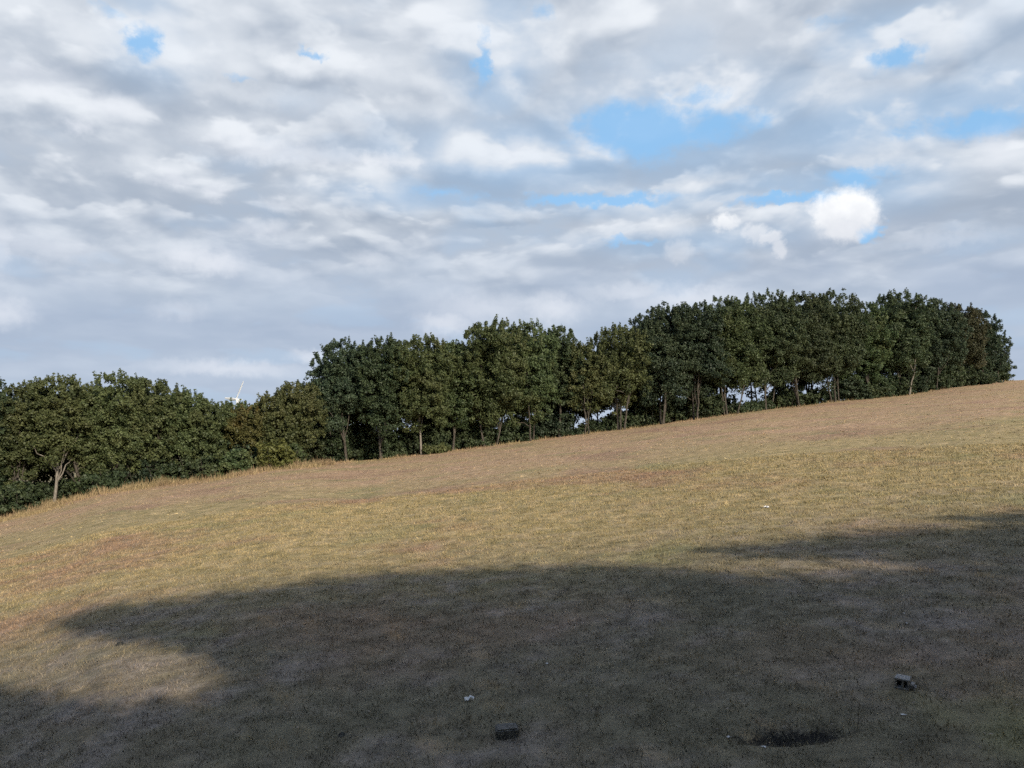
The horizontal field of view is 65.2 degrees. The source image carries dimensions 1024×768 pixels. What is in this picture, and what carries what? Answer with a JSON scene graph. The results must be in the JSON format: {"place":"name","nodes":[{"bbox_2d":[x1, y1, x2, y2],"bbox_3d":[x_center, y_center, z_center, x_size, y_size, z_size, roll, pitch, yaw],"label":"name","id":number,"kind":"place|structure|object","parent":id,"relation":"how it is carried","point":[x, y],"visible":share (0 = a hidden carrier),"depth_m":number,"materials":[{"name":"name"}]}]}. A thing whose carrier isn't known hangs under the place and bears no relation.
{"place":"outdoors","nodes":[
{"label":"outdoors","id":0,"kind":"place"},
{"bbox_2d":[0,380,1023,767],"bbox_3d":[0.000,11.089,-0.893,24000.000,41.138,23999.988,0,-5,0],"label":"ground","id":1,"kind":"structure","parent":0,"point":[796,432],"depth_m":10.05,"materials":[{"name":"beige plant"}]},
{"bbox_2d":[0,376,24,504],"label":"broadleaf tree","id":2,"kind":"object","parent":1,"relation":"on","point":[3,394],"visible":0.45,"depth_m":45.68,"materials":[{"name":"green plant"}]},
{"bbox_2d":[0,480,40,516],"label":"shrub","id":3,"kind":"object","parent":1,"relation":"on","point":[15,496],"visible":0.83,"depth_m":44.91,"materials":[{"name":"green plant"}]},
{"bbox_2d":[0,379,47,489],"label":"broadleaf tree","id":4,"kind":"object","parent":1,"relation":"on","point":[17,457],"visible":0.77,"depth_m":45.89,"materials":[{"name":"green plant"}]},
{"bbox_2d":[4,481,47,506],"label":"shrub","id":5,"kind":"object","parent":1,"relation":"on","point":[39,490],"visible":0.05,"depth_m":47.59,"materials":[{"name":"green plant"}]},
{"bbox_2d":[24,395,80,484],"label":"broadleaf tree","id":6,"kind":"object","parent":1,"relation":"on","point":[43,476],"visible":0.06,"depth_m":51.35,"materials":[{"name":"green plant"}]},
{"bbox_2d":[9,372,103,501],"bbox_3d":[-26.522,3.392,47.170,4.426,8.207,3.921,0,-5,0],"label":"broadleaf tree","id":7,"kind":"object","parent":1,"relation":"on","point":[54,437],"visible":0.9,"depth_m":46.44,"materials":[{"name":"green plant"}]},
{"bbox_2d":[38,481,78,503],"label":"shrub","id":8,"kind":"object","parent":1,"relation":"on","point":[47,490],"visible":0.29,"depth_m":48.61,"materials":[{"name":"green plant"}]},
{"bbox_2d":[45,477,80,498],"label":"shrub","id":9,"kind":"object","parent":1,"relation":"on","point":[64,486],"visible":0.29,"depth_m":48.91,"materials":[{"name":"green plant"}]},
{"bbox_2d":[57,381,115,489],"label":"broadleaf tree","id":10,"kind":"object","parent":1,"relation":"on","point":[85,451],"visible":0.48,"depth_m":47.79,"materials":[{"name":"green plant"}]},
{"bbox_2d":[66,460,108,492],"bbox_3d":[-25.377,5.746,48.837,3.048,2.531,2.790,0,-5,0],"label":"shrub","id":11,"kind":"object","parent":1,"relation":"on","point":[72,482],"visible":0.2,"depth_m":48.09,"materials":[{"name":"green plant"}]},
{"bbox_2d":[75,470,126,494],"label":"shrub","id":12,"kind":"object","parent":1,"relation":"on","point":[93,480],"visible":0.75,"depth_m":46.65,"materials":[{"name":"green plant"}]},
{"bbox_2d":[75,368,155,475],"bbox_3d":[-23.957,2.901,48.868,4.830,7.745,4.496,0,-5,0],"label":"broadleaf tree","id":13,"kind":"object","parent":1,"relation":"on","point":[116,440],"visible":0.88,"depth_m":47.95,"materials":[{"name":"green plant"}]},
{"bbox_2d":[98,464,134,485],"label":"shrub","id":14,"kind":"object","parent":1,"relation":"on","point":[120,467],"visible":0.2,"depth_m":48.32,"materials":[{"name":"green plant"}]},
{"bbox_2d":[117,453,159,486],"bbox_3d":[-23.095,5.476,49.387,3.063,2.438,2.538,0,-5,0],"label":"shrub","id":15,"kind":"object","parent":1,"relation":"on","point":[142,474],"visible":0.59,"depth_m":48.71,"materials":[{"name":"green plant"}]},
{"bbox_2d":[109,377,188,472],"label":"broadleaf tree","id":16,"kind":"object","parent":1,"relation":"on","point":[152,449],"visible":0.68,"depth_m":48.97,"materials":[{"name":"green plant"}]},
{"bbox_2d":[145,456,180,483],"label":"shrub","id":17,"kind":"object","parent":1,"relation":"on","point":[164,468],"visible":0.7,"depth_m":48.90,"materials":[{"name":"green plant"}]},
{"bbox_2d":[156,385,208,479],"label":"broadleaf tree","id":18,"kind":"object","parent":1,"relation":"on","point":[187,399],"visible":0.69,"depth_m":49.56,"materials":[{"name":"green plant"}]},
{"bbox_2d":[176,450,221,480],"bbox_3d":[-19.146,5.224,49.450,2.862,2.246,3.073,0,-5,0],"label":"shrub","id":19,"kind":"object","parent":1,"relation":"on","point":[189,469],"visible":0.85,"depth_m":48.87,"materials":[{"name":"green plant"}]},
{"bbox_2d":[180,398,237,458],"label":"broadleaf tree","id":20,"kind":"object","parent":1,"relation":"on","point":[210,428],"visible":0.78,"depth_m":49.77,"materials":[{"name":"green plant"}]},
{"bbox_2d":[212,397,258,438],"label":"broadleaf tree","id":21,"kind":"object","parent":1,"relation":"on","point":[230,403],"visible":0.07,"depth_m":52.89,"materials":[{"name":"green plant"}]},
{"bbox_2d":[216,448,260,477],"bbox_3d":[-16.905,5.003,49.792,3.205,2.091,2.678,0,-5,0],"label":"shrub","id":22,"kind":"object","parent":1,"relation":"on","point":[229,461],"visible":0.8,"depth_m":49.02,"materials":[{"name":"green plant"}]},
{"bbox_2d":[226,435,253,465],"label":"shrub","id":23,"kind":"object","parent":1,"relation":"on","point":[235,447],"visible":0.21,"depth_m":50.74,"materials":[{"name":"green plant"}]},
{"bbox_2d":[223,403,270,459],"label":"broadleaf tree","id":24,"kind":"object","parent":1,"relation":"on","point":[240,431],"visible":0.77,"depth_m":50.66,"materials":[{"name":"green plant"}]},
{"bbox_2d":[241,387,299,447],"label":"broadleaf tree","id":25,"kind":"object","parent":1,"relation":"on","point":[269,428],"visible":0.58,"depth_m":51.27,"materials":[{"name":"green plant"}]},
{"bbox_2d":[254,438,299,469],"bbox_3d":[-14.927,4.555,50.191,3.206,2.402,3.022,0,-5,0],"label":"shrub","id":26,"kind":"object","parent":1,"relation":"on","point":[275,454],"visible":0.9,"depth_m":49.58,"materials":[{"name":"green plant"}]},
{"bbox_2d":[265,379,327,449],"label":"broadleaf tree","id":27,"kind":"object","parent":1,"relation":"on","point":[303,410],"visible":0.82,"depth_m":51.83,"materials":[{"name":"green plant"}]},
{"bbox_2d":[283,439,309,463],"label":"shrub","id":28,"kind":"object","parent":1,"relation":"on","point":[299,451],"visible":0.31,"depth_m":51.11,"materials":[{"name":"green plant"}]},
{"bbox_2d":[304,425,333,462],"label":"shrub","id":29,"kind":"object","parent":1,"relation":"on","point":[315,451],"visible":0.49,"depth_m":55.81,"materials":[{"name":"green plant"}]},
{"bbox_2d":[315,419,350,461],"bbox_3d":[-12.611,4.194,56.444,2.724,3.413,2.294,-3,-6,36],"label":"shrub","id":30,"kind":"object","parent":1,"relation":"on","point":[336,444],"visible":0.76,"depth_m":56.00,"materials":[{"name":"green plant"}]},
{"bbox_2d":[312,366,358,438],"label":"broadleaf tree","id":31,"kind":"object","parent":1,"relation":"on","point":[315,426],"visible":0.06,"depth_m":57.37,"materials":[{"name":"green plant"}]},
{"bbox_2d":[303,336,376,460],"bbox_3d":[-11.832,1.167,56.020,5.406,9.303,4.514,0,-5,0],"label":"broadleaf tree","id":32,"kind":"object","parent":1,"relation":"on","point":[335,372],"visible":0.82,"depth_m":55.06,"materials":[{"name":"green plant"}]},
{"bbox_2d":[334,426,359,459],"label":"shrub","id":33,"kind":"object","parent":1,"relation":"on","point":[356,442],"visible":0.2,"depth_m":57.62,"materials":[{"name":"green plant"}]},
{"bbox_2d":[349,424,381,460],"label":"shrub","id":34,"kind":"object","parent":1,"relation":"on","point":[360,433],"visible":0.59,"depth_m":57.69,"materials":[{"name":"green plant"}]},
{"bbox_2d":[349,332,410,458],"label":"broadleaf tree","id":35,"kind":"object","parent":1,"relation":"on","point":[380,407],"visible":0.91,"depth_m":54.92,"materials":[{"name":"green plant"}]},
{"bbox_2d":[368,431,413,457],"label":"shrub","id":36,"kind":"object","parent":1,"relation":"on","point":[393,441],"visible":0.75,"depth_m":57.07,"materials":[{"name":"green plant"}]},
{"bbox_2d":[388,421,431,456],"bbox_3d":[-7.492,4.147,58.325,3.262,2.970,3.277,0,-5,0],"label":"shrub","id":37,"kind":"object","parent":1,"relation":"on","point":[413,438],"visible":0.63,"depth_m":57.62,"materials":[{"name":"green plant"}]},
{"bbox_2d":[385,332,454,454],"bbox_3d":[-6.367,0.850,56.279,4.734,9.057,5.123,0,-5,0],"label":"broadleaf tree","id":38,"kind":"object","parent":1,"relation":"on","point":[428,377],"visible":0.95,"depth_m":55.39,"materials":[{"name":"green plant"}]},
{"bbox_2d":[422,442,451,453],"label":"shrub","id":39,"kind":"object","parent":1,"relation":"on","point":[433,449],"visible":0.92,"depth_m":55.59,"materials":[{"name":"green plant"}]},
{"bbox_2d":[421,425,460,449],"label":"shrub","id":40,"kind":"object","parent":1,"relation":"on","point":[437,435],"visible":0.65,"depth_m":58.09,"materials":[{"name":"green plant"}]},
{"bbox_2d":[431,339,478,450],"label":"broadleaf tree","id":41,"kind":"object","parent":1,"relation":"on","point":[454,417],"visible":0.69,"depth_m":57.54,"materials":[{"name":"green plant"}]},
{"bbox_2d":[450,427,478,449],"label":"shrub","id":42,"kind":"object","parent":1,"relation":"on","point":[464,434],"visible":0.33,"depth_m":59.35,"materials":[{"name":"green plant"}]},
{"bbox_2d":[460,418,495,443],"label":"shrub","id":43,"kind":"object","parent":1,"relation":"on","point":[477,430],"visible":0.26,"depth_m":59.73,"materials":[{"name":"green plant"}]},
{"bbox_2d":[463,437,493,448],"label":"shrub","id":44,"kind":"object","parent":1,"relation":"on","point":[469,442],"visible":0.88,"depth_m":58.24,"materials":[{"name":"green plant"}]},
{"bbox_2d":[453,314,532,446],"bbox_3d":[-1.481,-0.034,58.644,6.039,9.951,5.468,0,-5,0],"label":"broadleaf tree","id":45,"kind":"object","parent":1,"relation":"on","point":[491,366],"visible":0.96,"depth_m":57.41,"materials":[{"name":"green plant"}]},
{"bbox_2d":[474,420,514,444],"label":"shrub","id":46,"kind":"object","parent":1,"relation":"on","point":[488,435],"visible":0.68,"depth_m":59.38,"materials":[{"name":"green plant"}]},
{"bbox_2d":[0,379,1013,521],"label":"tall dry grass","id":47,"kind":"structure","parent":1,"relation":"on","point":[46,506],"depth_m":47.19,"materials":[{"name":"plant"}]},
{"bbox_2d":[495,723,518,739],"bbox_3d":[-0.038,2.786,6.344,0.185,0.156,0.156,-2,-1,-4],"label":"stone block","id":48,"kind":"object","parent":1,"relation":"on","point":[506,730],"depth_m":6.28,"materials":[{"name":"stone"}]},
{"bbox_2d":[496,430,539,443],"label":"shrub","id":49,"kind":"object","parent":1,"relation":"on","point":[524,436],"visible":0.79,"depth_m":59.57,"materials":[{"name":"green plant"}]},
{"bbox_2d":[500,418,535,434],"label":"shrub","id":50,"kind":"object","parent":1,"relation":"on","point":[523,426],"visible":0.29,"depth_m":60.58,"materials":[{"name":"green plant"}]},
{"bbox_2d":[495,318,563,440],"bbox_3d":[1.281,-0.171,59.542,5.320,9.631,5.460,0,-5,0],"label":"broadleaf tree","id":51,"kind":"object","parent":1,"relation":"on","point":[541,387],"visible":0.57,"depth_m":58.73,"materials":[{"name":"green plant"}]},
{"bbox_2d":[526,344,569,416],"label":"broadleaf tree","id":52,"kind":"object","parent":1,"relation":"on","point":[557,409],"visible":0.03,"depth_m":64.92,"materials":[{"name":"green plant"}]},
{"bbox_2d":[531,408,581,438],"bbox_3d":[3.372,3.023,61.483,4.014,2.953,3.426,0,-5,0],"label":"shrub","id":53,"kind":"object","parent":1,"relation":"on","point":[543,430],"visible":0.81,"depth_m":60.82,"materials":[{"name":"green plant"}]},
{"bbox_2d":[538,324,584,436],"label":"broadleaf tree","id":54,"kind":"object","parent":1,"relation":"on","point":[563,371],"visible":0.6,"depth_m":60.08,"materials":[{"name":"green plant"}]},
{"bbox_2d":[551,428,583,436],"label":"shrub","id":55,"kind":"object","parent":1,"relation":"on","point":[572,432],"visible":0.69,"depth_m":60.74,"materials":[{"name":"green plant"}]},
{"bbox_2d":[548,354,592,429],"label":"broadleaf tree","id":56,"kind":"object","parent":1,"relation":"on","point":[570,410],"visible":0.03,"depth_m":66.06,"materials":[{"name":"green plant"}]},
{"bbox_2d":[564,339,607,433],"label":"broadleaf tree","id":57,"kind":"object","parent":1,"relation":"on","point":[584,399],"visible":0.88,"depth_m":59.72,"materials":[{"name":"green plant"}]},
{"bbox_2d":[577,425,610,432],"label":"shrub","id":58,"kind":"object","parent":1,"relation":"on","point":[594,428],"visible":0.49,"depth_m":62.24,"materials":[{"name":"green plant"}]},
{"bbox_2d":[577,417,616,431],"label":"shrub","id":59,"kind":"object","parent":1,"relation":"on","point":[605,422],"visible":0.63,"depth_m":62.83,"materials":[{"name":"green plant"}]},
{"bbox_2d":[577,347,616,419],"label":"broadleaf tree","id":60,"kind":"object","parent":1,"relation":"on","point":[604,408],"visible":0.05,"depth_m":64.44,"materials":[{"name":"green plant"}]},
{"bbox_2d":[583,322,653,429],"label":"broadleaf tree","id":61,"kind":"object","parent":1,"relation":"on","point":[624,377],"visible":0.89,"depth_m":60.20,"materials":[{"name":"green plant"}]},
{"bbox_2d":[607,409,643,427],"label":"shrub","id":62,"kind":"object","parent":1,"relation":"on","point":[632,419],"visible":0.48,"depth_m":63.43,"materials":[{"name":"green plant"}]},
{"bbox_2d":[622,405,656,427],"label":"shrub","id":63,"kind":"object","parent":1,"relation":"on","point":[641,420],"visible":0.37,"depth_m":64.01,"materials":[{"name":"green plant"}]},
{"bbox_2d":[631,399,669,425],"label":"shrub","id":64,"kind":"object","parent":1,"relation":"on","point":[637,403],"visible":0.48,"depth_m":63.96,"materials":[{"name":"green plant"}]},
{"bbox_2d":[643,401,673,424],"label":"shrub","id":65,"kind":"object","parent":1,"relation":"on","point":[670,406],"visible":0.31,"depth_m":64.42,"materials":[{"name":"green plant"}]},
{"bbox_2d":[627,300,692,423],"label":"broadleaf tree","id":66,"kind":"object","parent":1,"relation":"on","point":[662,365],"visible":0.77,"depth_m":61.60,"materials":[{"name":"green plant"}]},
{"bbox_2d":[661,409,689,422],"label":"shrub","id":67,"kind":"object","parent":1,"relation":"on","point":[679,417],"visible":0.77,"depth_m":64.05,"materials":[{"name":"green plant"}]},
{"bbox_2d":[662,394,695,418],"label":"shrub","id":68,"kind":"object","parent":1,"relation":"on","point":[680,408],"visible":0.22,"depth_m":64.84,"materials":[{"name":"green plant"}]},
{"bbox_2d":[661,299,734,419],"bbox_3d":[14.312,-1.721,63.028,5.720,9.885,5.470,0,-5,0],"label":"broadleaf tree","id":69,"kind":"object","parent":1,"relation":"on","point":[701,348],"visible":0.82,"depth_m":61.77,"materials":[{"name":"green plant"}]},
{"bbox_2d":[685,389,713,418],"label":"shrub","id":70,"kind":"object","parent":1,"relation":"on","point":[707,402],"visible":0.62,"depth_m":63.93,"materials":[{"name":"green plant"}]},
{"bbox_2d":[687,385,725,417],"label":"shrub","id":71,"kind":"object","parent":1,"relation":"on","point":[717,402],"visible":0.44,"depth_m":64.00,"materials":[{"name":"green plant"}]},
{"bbox_2d":[703,295,774,414],"bbox_3d":[17.307,-2.199,64.400,6.698,10.141,5.442,0,-5,0],"label":"broadleaf tree","id":72,"kind":"object","parent":1,"relation":"on","point":[742,348],"visible":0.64,"depth_m":63.18,"materials":[{"name":"green plant"}]},
{"bbox_2d":[724,405,761,413],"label":"shrub","id":73,"kind":"object","parent":1,"relation":"on","point":[732,411],"visible":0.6,"depth_m":64.09,"materials":[{"name":"green plant"}]},
{"bbox_2d":[734,310,770,401],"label":"broadleaf tree","id":74,"kind":"object","parent":1,"relation":"on","point":[751,397],"visible":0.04,"depth_m":68.68,"materials":[{"name":"green plant"}]},
{"bbox_2d":[744,398,775,409],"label":"shrub","id":75,"kind":"object","parent":1,"relation":"on","point":[759,403],"visible":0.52,"depth_m":65.32,"materials":[{"name":"green plant"}]},
{"bbox_2d":[742,288,809,409],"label":"broadleaf tree","id":76,"kind":"object","parent":1,"relation":"on","point":[776,353],"visible":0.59,"depth_m":64.62,"materials":[{"name":"green plant"}]},
{"bbox_2d":[760,385,811,403],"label":"shrub","id":77,"kind":"object","parent":1,"relation":"on","point":[788,394],"visible":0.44,"depth_m":68.84,"materials":[{"name":"green plant"}]},
{"bbox_2d":[774,395,802,407],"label":"shrub","id":78,"kind":"object","parent":1,"relation":"on","point":[779,401],"visible":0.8,"depth_m":67.61,"materials":[{"name":"green plant"}]},
{"bbox_2d":[777,289,840,406],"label":"broadleaf tree","id":79,"kind":"object","parent":1,"relation":"on","point":[817,332],"visible":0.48,"depth_m":65.86,"materials":[{"name":"green plant"}]},
{"bbox_2d":[800,392,821,405],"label":"shrub","id":80,"kind":"object","parent":1,"relation":"on","point":[815,397],"visible":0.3,"depth_m":68.88,"materials":[{"name":"green plant"}]},
{"bbox_2d":[797,305,830,392],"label":"broadleaf tree","id":81,"kind":"object","parent":1,"relation":"on","point":[801,382],"visible":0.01,"depth_m":71.48,"materials":[{"name":"green plant"}]},
{"bbox_2d":[807,386,837,402],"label":"shrub","id":82,"kind":"object","parent":1,"relation":"on","point":[825,396],"visible":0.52,"depth_m":69.64,"materials":[{"name":"green plant"}]},
{"bbox_2d":[797,288,876,401],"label":"broadleaf tree","id":83,"kind":"object","parent":1,"relation":"on","point":[849,347],"visible":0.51,"depth_m":67.47,"materials":[{"name":"green plant"}]},
{"bbox_2d":[824,304,875,400],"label":"broadleaf tree","id":84,"kind":"object","parent":1,"relation":"on","point":[844,376],"visible":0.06,"depth_m":70.61,"materials":[{"name":"green plant"}]},
{"bbox_2d":[830,377,873,400],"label":"shrub","id":85,"kind":"object","parent":1,"relation":"on","point":[847,387],"visible":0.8,"depth_m":69.52,"materials":[{"name":"green plant"}]},
{"bbox_2d":[840,382,892,399],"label":"shrub","id":86,"kind":"object","parent":1,"relation":"on","point":[875,390],"visible":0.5,"depth_m":69.49,"materials":[{"name":"green plant"}]},
{"bbox_2d":[851,301,899,383],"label":"broadleaf tree","id":87,"kind":"object","parent":1,"relation":"on","point":[872,366],"visible":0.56,"depth_m":69.70,"materials":[{"name":"green plant"}]},
{"bbox_2d":[862,373,900,397],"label":"shrub","id":88,"kind":"object","parent":1,"relation":"on","point":[889,383],"visible":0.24,"depth_m":71.31,"materials":[{"name":"green plant"}]},
{"bbox_2d":[882,372,911,395],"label":"shrub","id":89,"kind":"object","parent":1,"relation":"on","point":[903,381],"visible":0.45,"depth_m":72.67,"materials":[{"name":"green plant"}]},
{"bbox_2d":[894,674,916,690],"bbox_3d":[3.167,2.404,6.434,0.160,0.091,0.103,0,4,36],"label":"hollow block","id":90,"kind":"object","parent":1,"relation":"on","point":[903,682],"depth_m":6.42,"materials":[{"name":"concrete"}]},
{"bbox_2d":[869,287,942,394],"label":"broadleaf tree","id":91,"kind":"object","parent":1,"relation":"on","point":[911,324],"visible":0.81,"depth_m":72.00,"materials":[{"name":"green plant"}]},
{"bbox_2d":[893,373,934,393],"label":"shrub","id":92,"kind":"object","parent":1,"relation":"on","point":[920,381],"visible":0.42,"depth_m":74.48,"materials":[{"name":"green plant"}]},
{"bbox_2d":[915,363,955,389],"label":"shrub","id":93,"kind":"object","parent":1,"relation":"on","point":[943,385],"visible":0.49,"depth_m":75.05,"materials":[{"name":"green plant"}]},
{"bbox_2d":[913,297,973,388],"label":"broadleaf tree","id":94,"kind":"object","parent":1,"relation":"on","point":[947,336],"visible":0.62,"depth_m":74.36,"materials":[{"name":"green plant"}]},
{"bbox_2d":[942,363,968,387],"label":"shrub","id":95,"kind":"object","parent":1,"relation":"on","point":[958,374],"visible":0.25,"depth_m":76.35,"materials":[{"name":"green plant"}]},
{"bbox_2d":[942,302,991,386],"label":"broadleaf tree","id":96,"kind":"object","parent":1,"relation":"on","point":[976,341],"visible":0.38,"depth_m":76.84,"materials":[{"name":"green plant"}]},
{"bbox_2d":[964,370,996,385],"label":"shrub","id":97,"kind":"object","parent":1,"relation":"on","point":[976,379],"visible":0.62,"depth_m":78.51,"materials":[{"name":"green plant"}]},
{"bbox_2d":[964,361,1003,384],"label":"shrub","id":98,"kind":"object","parent":1,"relation":"on","point":[991,373],"visible":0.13,"depth_m":80.61,"materials":[{"name":"green plant"}]},
{"bbox_2d":[973,307,1008,374],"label":"broadleaf tree","id":99,"kind":"object","parent":1,"relation":"on","point":[991,347],"visible":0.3,"depth_m":80.10,"materials":[{"name":"green plant"}]},
{"bbox_2d":[987,334,1013,380],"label":"broadleaf tree","id":100,"kind":"object","parent":1,"relation":"on","point":[1006,352],"visible":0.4,"depth_m":82.68,"materials":[{"name":"green plant"}]},
{"bbox_2d":[993,360,1016,381],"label":"shrub","id":101,"kind":"object","parent":1,"relation":"on","point":[1005,375],"visible":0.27,"depth_m":83.54,"materials":[{"name":"green plant"}]},
{"bbox_2d":[0,461,1023,767],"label":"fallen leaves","id":102,"kind":"object","parent":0,"point":[482,603],"visible":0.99,"depth_m":10.30,"materials":[{"name":"brown plant"}]},
{"bbox_2d":[0,0,1023,430],"label":"sky","id":103,"kind":"structure","parent":0,"point":[206,196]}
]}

